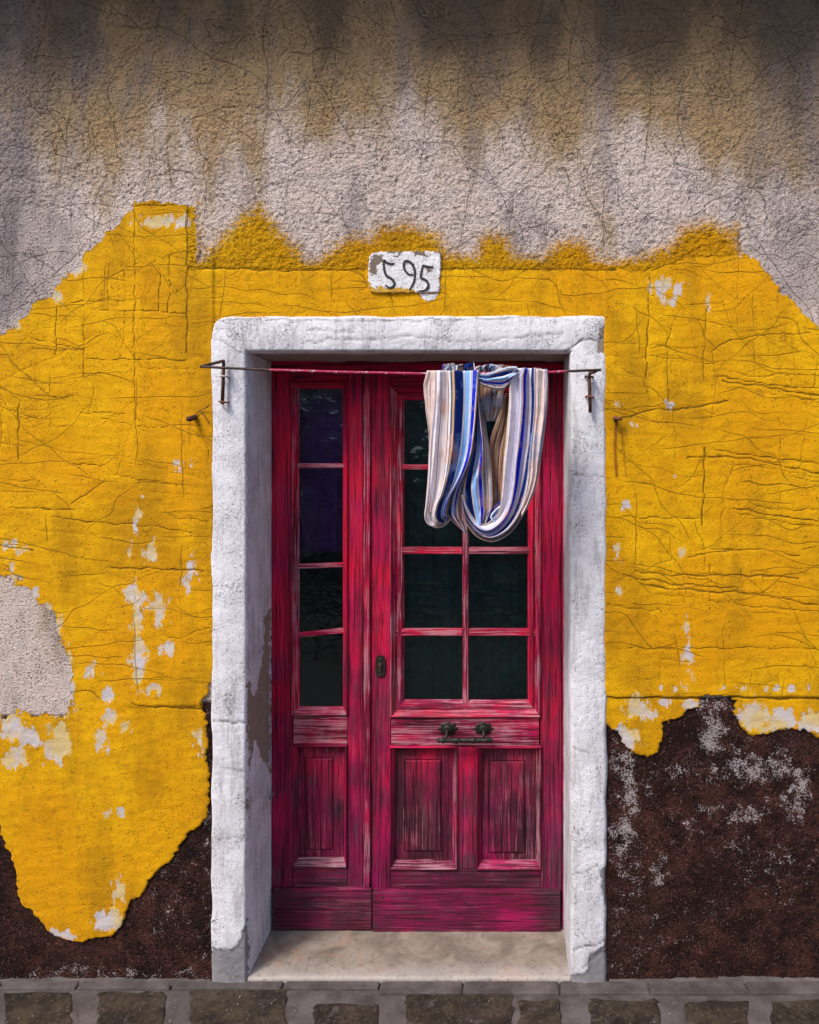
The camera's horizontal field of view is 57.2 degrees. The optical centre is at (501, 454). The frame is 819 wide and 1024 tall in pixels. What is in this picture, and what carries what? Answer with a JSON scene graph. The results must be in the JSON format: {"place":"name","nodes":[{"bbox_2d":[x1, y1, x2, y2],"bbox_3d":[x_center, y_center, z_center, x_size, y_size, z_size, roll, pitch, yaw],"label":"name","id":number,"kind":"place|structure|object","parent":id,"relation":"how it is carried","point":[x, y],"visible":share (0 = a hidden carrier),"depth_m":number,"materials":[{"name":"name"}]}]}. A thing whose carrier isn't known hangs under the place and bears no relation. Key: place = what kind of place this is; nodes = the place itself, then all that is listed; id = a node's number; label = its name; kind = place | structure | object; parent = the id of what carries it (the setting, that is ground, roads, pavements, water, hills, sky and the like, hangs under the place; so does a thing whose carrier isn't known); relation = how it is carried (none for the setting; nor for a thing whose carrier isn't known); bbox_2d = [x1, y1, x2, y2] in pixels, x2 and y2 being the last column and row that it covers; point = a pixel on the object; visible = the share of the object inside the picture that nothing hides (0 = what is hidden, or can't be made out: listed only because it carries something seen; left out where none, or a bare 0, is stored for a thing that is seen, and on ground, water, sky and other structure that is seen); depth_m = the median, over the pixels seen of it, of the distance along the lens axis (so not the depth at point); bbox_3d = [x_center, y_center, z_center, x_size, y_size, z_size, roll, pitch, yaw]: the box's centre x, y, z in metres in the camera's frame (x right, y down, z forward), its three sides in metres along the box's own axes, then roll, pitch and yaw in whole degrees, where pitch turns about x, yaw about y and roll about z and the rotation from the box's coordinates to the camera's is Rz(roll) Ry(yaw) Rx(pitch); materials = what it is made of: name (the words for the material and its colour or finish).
{"place":"outdoors","nodes":[
{"label":"outdoors","id":0,"kind":"place"},
{"bbox_2d":[0,975,818,1023],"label":"pavement","id":1,"kind":"structure","parent":0,"point":[771,1000],"depth_m":2.41,"materials":[{"name":"stone"}]},
{"bbox_2d":[4,987,756,1022],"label":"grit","id":2,"kind":"object","parent":1,"relation":"attached to","point":[368,994],"visible":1,"depth_m":2.37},
{"label":"ground","id":3,"kind":"structure","parent":0,"visible":0},
{"bbox_2d":[0,0,818,983],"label":"house","id":4,"kind":"structure","parent":3,"relation":"on","point":[622,196],"depth_m":2.50,"materials":[{"name":"paint"}]},
{"bbox_2d":[186,404,209,423],"bbox_3d":[-1.015,-0.134,2.485,0.075,0.066,0.061,0,0,-20],"label":"wall hook","id":5,"kind":"object","parent":4,"relation":"attached to","point":[191,418],"depth_m":2.47,"materials":[{"name":"metal"}]},
{"bbox_2d":[300,389,342,552],"bbox_3d":[-0.677,-0.002,2.845,0.284,0.755,0.052,0,0,0],"label":"curtain","id":6,"kind":"object","parent":4,"relation":"hanging from","point":[321,489],"visible":0.47,"depth_m":2.84,"materials":[{"name":"fabric"}]},
{"bbox_2d":[272,372,372,929],"bbox_3d":[-0.666,0.726,2.763,0.373,2.058,0.056,0,0,0],"label":"door leaf","id":7,"kind":"object","parent":4,"relation":"attached to","point":[321,819],"visible":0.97,"depth_m":2.75,"materials":[{"name":"red wood"}]},
{"bbox_2d":[199,359,600,412],"bbox_3d":[-0.317,-0.226,2.397,1.251,0.177,0.202,0,0,0],"label":"drying rod","id":8,"kind":"object","parent":4,"relation":"attached to","point":[588,376],"visible":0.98,"depth_m":2.30,"materials":[{"name":"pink metal"}]},
{"bbox_2d":[424,363,547,541],"bbox_3d":[-0.049,-0.011,2.303,0.382,0.560,0.113,0,0,0],"label":"striped cloth","id":9,"kind":"object","parent":8,"relation":"hanging from","point":[475,473],"visible":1,"depth_m":2.28,"materials":[{"name":"fabric"}]},
{"bbox_2d":[368,251,441,300],"bbox_3d":[-0.327,-0.599,2.501,0.254,0.176,0.027,0,0,0],"label":"house number plate","id":10,"kind":"object","parent":4,"relation":"attached to","point":[395,272],"visible":1,"depth_m":2.49,"materials":[{"name":"white paint"}]},
{"bbox_2d":[371,373,560,931],"bbox_3d":[-0.132,0.731,2.742,0.706,2.070,0.099,0,0,0],"label":"door leaf","id":11,"kind":"object","parent":4,"relation":"attached to","point":[465,813],"visible":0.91,"depth_m":2.75,"materials":[{"name":"red wood"}]},
{"bbox_2d":[405,400,539,742],"bbox_3d":[-0.084,0.380,2.860,0.594,1.520,0.052,0,0,0],"label":"curtain","id":12,"kind":"object","parent":4,"relation":"hanging from","point":[498,598],"visible":0.27,"depth_m":2.86,"materials":[{"name":"fabric"}]},
{"bbox_2d":[613,416,622,421],"bbox_3d":[0.385,-0.116,2.488,0.034,0.020,0.066,0,0,0],"label":"wall hook","id":13,"kind":"object","parent":4,"relation":"attached to","point":[615,418],"depth_m":2.46,"materials":[{"name":"metal"}]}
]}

